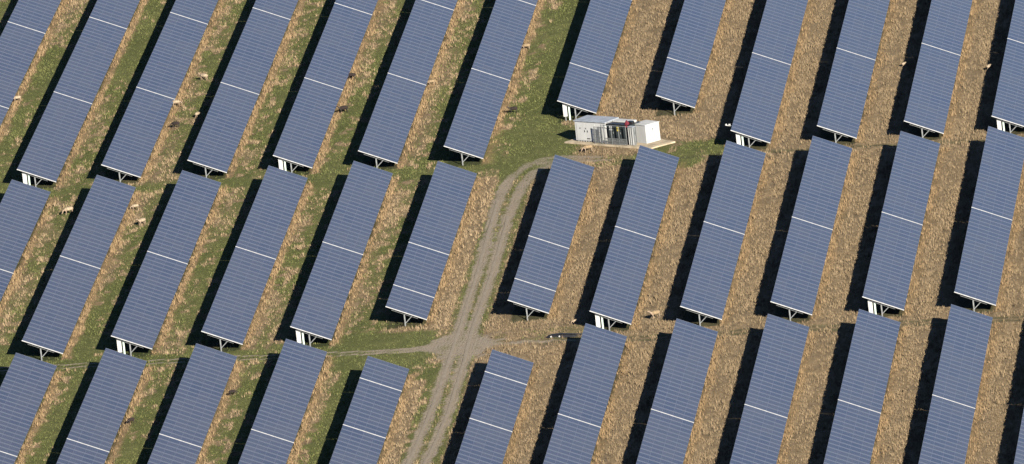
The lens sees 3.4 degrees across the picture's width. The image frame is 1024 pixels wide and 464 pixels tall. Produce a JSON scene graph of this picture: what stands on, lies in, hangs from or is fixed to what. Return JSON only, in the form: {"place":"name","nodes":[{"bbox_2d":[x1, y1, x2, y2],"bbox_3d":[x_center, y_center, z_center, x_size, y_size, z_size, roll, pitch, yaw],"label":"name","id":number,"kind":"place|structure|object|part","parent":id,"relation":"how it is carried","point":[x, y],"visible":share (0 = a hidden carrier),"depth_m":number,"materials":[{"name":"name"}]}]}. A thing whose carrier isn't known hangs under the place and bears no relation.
{"place":"outdoors","nodes":[
{"label":"outdoors","id":0,"kind":"place"},
{"bbox_2d":[126,417,134,423],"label":"sheep","id":1,"kind":"object","parent":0,"point":[130,419],"visible":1,"depth_m":1647.48},
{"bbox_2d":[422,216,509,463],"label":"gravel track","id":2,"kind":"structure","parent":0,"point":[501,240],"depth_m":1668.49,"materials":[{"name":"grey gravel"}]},
{"bbox_2d":[0,0,1023,463],"bbox_3d":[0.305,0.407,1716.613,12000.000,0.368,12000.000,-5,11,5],"label":"ground","id":3,"kind":"structure","parent":0,"point":[480,346],"depth_m":1716.28,"materials":[{"name":"brown soil"}]},
{"bbox_2d":[0,180,50,300],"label":"solar table","id":4,"kind":"object","parent":3,"relation":"on","point":[22,205],"visible":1,"depth_m":1744.50,"materials":[{"name":"blue glass"}]},
{"bbox_2d":[22,172,30,184],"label":"inverter box","id":5,"kind":"object","parent":3,"relation":"on","point":[24,178],"visible":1,"depth_m":1766.73,"materials":[{"name":"white paint"}]},
{"bbox_2d":[0,353,56,463],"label":"solar table","id":6,"kind":"object","parent":3,"relation":"on","point":[25,384],"visible":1,"depth_m":1658.01,"materials":[{"name":"blue glass"}]},
{"bbox_2d":[0,0,60,125],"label":"solar table","id":7,"kind":"object","parent":3,"relation":"on","point":[25,29],"visible":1,"depth_m":1840.17,"materials":[{"name":"blue glass"}]},
{"bbox_2d":[62,206,72,214],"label":"sheep","id":8,"kind":"object","parent":3,"relation":"on","point":[66,209],"visible":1,"depth_m":1751.25},
{"bbox_2d":[17,0,139,186],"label":"solar table","id":9,"kind":"object","parent":3,"relation":"on","point":[53,139],"visible":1,"depth_m":1809.68,"materials":[{"name":"blue glass"}]},
{"bbox_2d":[22,175,135,360],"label":"solar table","id":10,"kind":"object","parent":3,"relation":"on","point":[58,310],"visible":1,"depth_m":1718.06,"materials":[{"name":"blue glass"}]},
{"bbox_2d":[56,348,146,463],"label":"solar table","id":11,"kind":"object","parent":3,"relation":"on","point":[102,410],"visible":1,"depth_m":1648.66,"materials":[{"name":"blue glass"}]},
{"bbox_2d":[116,339,125,353],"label":"inverter box","id":12,"kind":"object","parent":3,"relation":"on","point":[119,345],"visible":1,"depth_m":1679.00,"materials":[{"name":"white paint"}]},
{"bbox_2d":[136,218,145,225],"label":"sheep","id":13,"kind":"object","parent":3,"relation":"on","point":[140,220],"visible":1,"depth_m":1741.61},
{"bbox_2d":[101,0,217,181],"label":"solar table","id":14,"kind":"object","parent":3,"relation":"on","point":[134,140],"visible":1,"depth_m":1806.17,"materials":[{"name":"blue glass"}]},
{"bbox_2d":[111,170,220,355],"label":"solar table","id":15,"kind":"object","parent":3,"relation":"on","point":[143,314],"visible":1,"depth_m":1715.67,"materials":[{"name":"blue glass"}]},
{"bbox_2d":[170,121,179,127],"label":"sheep","id":16,"kind":"object","parent":3,"relation":"on","point":[175,123],"visible":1,"depth_m":1790.60},
{"bbox_2d":[172,100,181,106],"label":"sheep","id":17,"kind":"object","parent":3,"relation":"on","point":[176,101],"visible":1,"depth_m":1801.98},
{"bbox_2d":[147,343,236,463],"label":"solar table","id":18,"kind":"object","parent":3,"relation":"on","point":[192,409],"visible":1,"depth_m":1645.23,"materials":[{"name":"blue glass"}]},
{"bbox_2d":[197,72,207,80],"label":"sheep","id":19,"kind":"object","parent":3,"relation":"on","point":[202,75],"visible":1,"depth_m":1814.36},
{"bbox_2d":[188,0,297,177],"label":"solar table","id":20,"kind":"object","parent":3,"relation":"on","point":[236,97],"visible":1,"depth_m":1802.59,"materials":[{"name":"blue glass"}]},
{"bbox_2d":[201,166,307,350],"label":"solar table","id":21,"kind":"object","parent":3,"relation":"on","point":[249,268],"visible":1,"depth_m":1713.29,"materials":[{"name":"blue glass"}]},
{"bbox_2d":[238,339,326,463],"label":"solar table","id":22,"kind":"object","parent":3,"relation":"on","point":[282,409],"visible":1,"depth_m":1641.86,"materials":[{"name":"blue glass"}]},
{"bbox_2d":[278,158,286,170],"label":"inverter box","id":23,"kind":"object","parent":3,"relation":"on","point":[280,164],"visible":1,"depth_m":1759.61,"materials":[{"name":"white paint"}]},
{"bbox_2d":[296,330,304,344],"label":"inverter box","id":24,"kind":"object","parent":3,"relation":"on","point":[298,334],"visible":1,"depth_m":1674.26,"materials":[{"name":"white paint"}]},
{"bbox_2d":[273,0,377,172],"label":"solar table","id":25,"kind":"object","parent":3,"relation":"on","point":[318,95],"visible":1,"depth_m":1798.99,"materials":[{"name":"blue glass"}]},
{"bbox_2d":[290,161,392,345],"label":"solar table","id":26,"kind":"object","parent":3,"relation":"on","point":[335,267],"visible":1,"depth_m":1710.96,"materials":[{"name":"blue glass"}]},
{"bbox_2d":[336,105,347,112],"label":"sheep","id":27,"kind":"object","parent":3,"relation":"on","point":[344,107],"visible":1,"depth_m":1788.72},
{"bbox_2d":[0,0,727,463],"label":"green grass","id":28,"kind":"structure","parent":3,"relation":"on","point":[24,134],"depth_m":1754.16,"materials":[{"name":"green plant"}]},
{"bbox_2d":[329,356,408,463],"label":"solar table","id":29,"kind":"object","parent":3,"relation":"on","point":[369,417],"visible":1,"depth_m":1633.85,"materials":[{"name":"blue glass"}]},
{"bbox_2d":[358,0,456,167],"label":"solar table","id":30,"kind":"object","parent":3,"relation":"on","point":[400,96],"visible":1,"depth_m":1795.46,"materials":[{"name":"blue glass"}]},
{"bbox_2d":[385,161,476,325],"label":"solar table","id":31,"kind":"object","parent":3,"relation":"on","point":[425,257],"visible":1,"depth_m":1711.15,"materials":[{"name":"blue glass"}]},
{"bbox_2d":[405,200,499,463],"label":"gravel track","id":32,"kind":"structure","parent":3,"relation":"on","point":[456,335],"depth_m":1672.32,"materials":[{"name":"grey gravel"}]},
{"bbox_2d":[444,0,537,164],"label":"solar table","id":33,"kind":"object","parent":3,"relation":"on","point":[483,95],"visible":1,"depth_m":1791.91,"materials":[{"name":"blue glass"}]},
{"bbox_2d":[455,349,533,463],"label":"solar table","id":34,"kind":"object","parent":3,"relation":"on","point":[493,416],"visible":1,"depth_m":1629.26,"materials":[{"name":"blue glass"}]},
{"bbox_2d":[506,106,516,110],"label":"sheep","id":35,"kind":"object","parent":3,"relation":"on","point":[512,108],"visible":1,"depth_m":1779.02},
{"bbox_2d":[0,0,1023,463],"bbox_3d":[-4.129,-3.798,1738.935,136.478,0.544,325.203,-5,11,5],"label":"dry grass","id":36,"kind":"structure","parent":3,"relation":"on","point":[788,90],"depth_m":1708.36,"materials":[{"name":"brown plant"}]},
{"bbox_2d":[521,43,529,49],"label":"sheep","id":37,"kind":"object","parent":3,"relation":"on","point":[526,45],"visible":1,"depth_m":1812.21},
{"bbox_2d":[508,155,593,319],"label":"solar table","id":38,"kind":"object","parent":3,"relation":"on","point":[543,259],"visible":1,"depth_m":1707.93,"materials":[{"name":"blue glass"}]},
{"bbox_2d":[546,333,581,337],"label":"cable cover","id":39,"kind":"object","parent":3,"relation":"on","point":[560,335],"visible":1,"depth_m":1665.91,"materials":[{"name":"black plastic"}]},
{"bbox_2d":[562,104,570,120],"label":"inverter box","id":40,"kind":"object","parent":3,"relation":"on","point":[565,113],"visible":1,"depth_m":1772.13,"materials":[{"name":"white paint"}]},
{"bbox_2d":[543,323,626,463],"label":"solar table","id":41,"kind":"object","parent":3,"relation":"on","point":[578,423],"visible":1,"depth_m":1630.65,"materials":[{"name":"blue glass"}]},
{"bbox_2d":[581,145,592,152],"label":"sheep","id":42,"kind":"object","parent":3,"relation":"on","point":[585,147],"visible":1,"depth_m":1754.42},
{"bbox_2d":[557,0,631,118],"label":"solar table","id":43,"kind":"object","parent":3,"relation":"on","point":[587,73],"visible":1,"depth_m":1798.28,"materials":[{"name":"blue glass"}]},
{"bbox_2d":[564,138,674,148],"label":"concrete slab","id":44,"kind":"structure","parent":3,"relation":"on","point":[658,143],"depth_m":1755.45,"materials":[{"name":"beige concrete"}]},
{"bbox_2d":[573,115,618,142],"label":"switchgear kiosk","id":45,"kind":"object","parent":44,"relation":"on","point":[584,128],"visible":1,"depth_m":1758.91,"materials":[{"name":"white paint"}]},
{"bbox_2d":[576,123,586,139],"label":"door","id":46,"kind":"structure","parent":45,"relation":"in","point":[581,133],"depth_m":1759.63,"materials":[{"name":"white paint"}]},
{"bbox_2d":[585,123,595,140],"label":"door","id":47,"kind":"structure","parent":45,"relation":"in","point":[590,133],"depth_m":1758.77,"materials":[{"name":"white paint"}]},
{"bbox_2d":[593,125,627,145],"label":"steel cage","id":48,"kind":"object","parent":44,"relation":"on","point":[611,138],"visible":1,"depth_m":1756.58,"materials":[{"name":"grey metal"}]},
{"bbox_2d":[606,118,639,143],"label":"transformer","id":49,"kind":"object","parent":44,"relation":"on","point":[618,122],"visible":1,"depth_m":1756.42,"materials":[{"name":"grey paint"}]},
{"bbox_2d":[608,126,614,140],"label":"door","id":50,"kind":"structure","parent":49,"relation":"in","point":[609,131],"depth_m":1757.06,"materials":[{"name":"grey paint"}]},
{"bbox_2d":[615,126,621,141],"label":"door","id":51,"kind":"structure","parent":49,"relation":"in","point":[616,132],"depth_m":1756.20,"materials":[{"name":"grey paint"}]},
{"bbox_2d":[622,127,628,141],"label":"door","id":52,"kind":"structure","parent":49,"relation":"in","point":[623,128],"depth_m":1755.77,"materials":[{"name":"grey paint"}]},
{"bbox_2d":[628,126,636,145],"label":"louvred cabinet","id":53,"kind":"object","parent":44,"relation":"on","point":[632,135],"visible":1,"depth_m":1754.79,"materials":[{"name":"metal"}]},
{"bbox_2d":[635,120,660,143],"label":"white cabinet","id":54,"kind":"object","parent":44,"relation":"on","point":[647,131],"visible":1,"depth_m":1755.51,"materials":[{"name":"metal"}]},
{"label":"door","id":55,"kind":"part","parent":54,"relation":"part of","materials":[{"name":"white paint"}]},
{"bbox_2d":[590,145,678,330],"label":"solar table","id":56,"kind":"object","parent":3,"relation":"on","point":[624,270],"visible":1,"depth_m":1703.07,"materials":[{"name":"blue glass"}]},
{"bbox_2d":[595,314,603,328],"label":"inverter box","id":57,"kind":"object","parent":56,"relation":"attached to","point":[597,318],"visible":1,"depth_m":1666.40,"materials":[{"name":"white paint"}]},
{"bbox_2d":[647,310,659,319],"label":"sheep","id":58,"kind":"object","parent":3,"relation":"on","point":[654,312],"visible":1,"depth_m":1669.57},
{"bbox_2d":[636,318,717,463],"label":"solar table","id":59,"kind":"object","parent":3,"relation":"on","point":[669,426],"visible":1,"depth_m":1627.25,"materials":[{"name":"blue glass"}]},
{"bbox_2d":[656,0,725,114],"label":"solar table","id":60,"kind":"object","parent":3,"relation":"on","point":[683,73],"visible":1,"depth_m":1794.17,"materials":[{"name":"blue glass"}]},
{"bbox_2d":[680,140,765,325],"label":"solar table","id":61,"kind":"object","parent":3,"relation":"on","point":[712,270],"visible":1,"depth_m":1700.71,"materials":[{"name":"blue glass"}]},
{"bbox_2d":[730,0,807,147],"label":"solar table","id":62,"kind":"object","parent":3,"relation":"on","point":[760,99],"visible":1,"depth_m":1780.10,"materials":[{"name":"blue glass"}]},
{"bbox_2d":[730,314,808,463],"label":"solar table","id":63,"kind":"object","parent":3,"relation":"on","point":[761,429],"visible":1,"depth_m":1623.85,"materials":[{"name":"blue glass"}]},
{"bbox_2d":[770,136,851,320],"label":"solar table","id":64,"kind":"object","parent":3,"relation":"on","point":[798,279],"visible":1,"depth_m":1698.34,"materials":[{"name":"blue glass"}]},
{"bbox_2d":[817,0,889,142],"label":"solar table","id":65,"kind":"object","parent":3,"relation":"on","point":[843,104],"visible":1,"depth_m":1776.52,"materials":[{"name":"blue glass"}]},
{"bbox_2d":[823,309,900,463],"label":"solar table","id":66,"kind":"object","parent":3,"relation":"on","point":[852,437],"visible":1,"depth_m":1620.49,"materials":[{"name":"blue glass"}]},
{"bbox_2d":[868,300,876,313],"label":"inverter box","id":67,"kind":"object","parent":3,"relation":"on","point":[870,305],"visible":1,"depth_m":1659.31,"materials":[{"name":"white paint"}]},
{"bbox_2d":[862,131,939,315],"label":"solar table","id":68,"kind":"object","parent":3,"relation":"on","point":[888,279],"visible":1,"depth_m":1695.99,"materials":[{"name":"blue glass"}]},
{"bbox_2d":[904,0,971,137],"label":"solar table","id":69,"kind":"object","parent":3,"relation":"on","point":[928,105],"visible":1,"depth_m":1772.99,"materials":[{"name":"blue glass"}]},
{"bbox_2d":[918,304,992,463],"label":"solar table","id":70,"kind":"object","parent":3,"relation":"on","point":[955,395],"visible":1,"depth_m":1617.07,"materials":[{"name":"blue glass"}]},
{"bbox_2d":[954,126,1023,311],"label":"solar table","id":71,"kind":"object","parent":3,"relation":"on","point":[988,229],"visible":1,"depth_m":1693.37,"materials":[{"name":"blue glass"}]},
{"bbox_2d":[996,119,1004,130],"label":"inverter box","id":72,"kind":"object","parent":3,"relation":"on","point":[999,126],"visible":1,"depth_m":1739.94,"materials":[{"name":"white paint"}]},
{"bbox_2d":[992,0,1023,132],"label":"solar table","id":73,"kind":"object","parent":3,"relation":"on","point":[1008,107],"visible":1,"depth_m":1760.09,"materials":[{"name":"blue glass"}]},
{"bbox_2d":[1014,410,1023,463],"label":"solar table","id":74,"kind":"object","parent":3,"relation":"on","point":[1019,456],"visible":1,"depth_m":1585.35,"materials":[{"name":"blue glass"}]},
{"bbox_2d":[736,133,743,145],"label":"inverter box","id":75,"kind":"object","parent":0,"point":[738,139],"visible":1,"depth_m":1747.04,"materials":[{"name":"white paint"}]}
]}

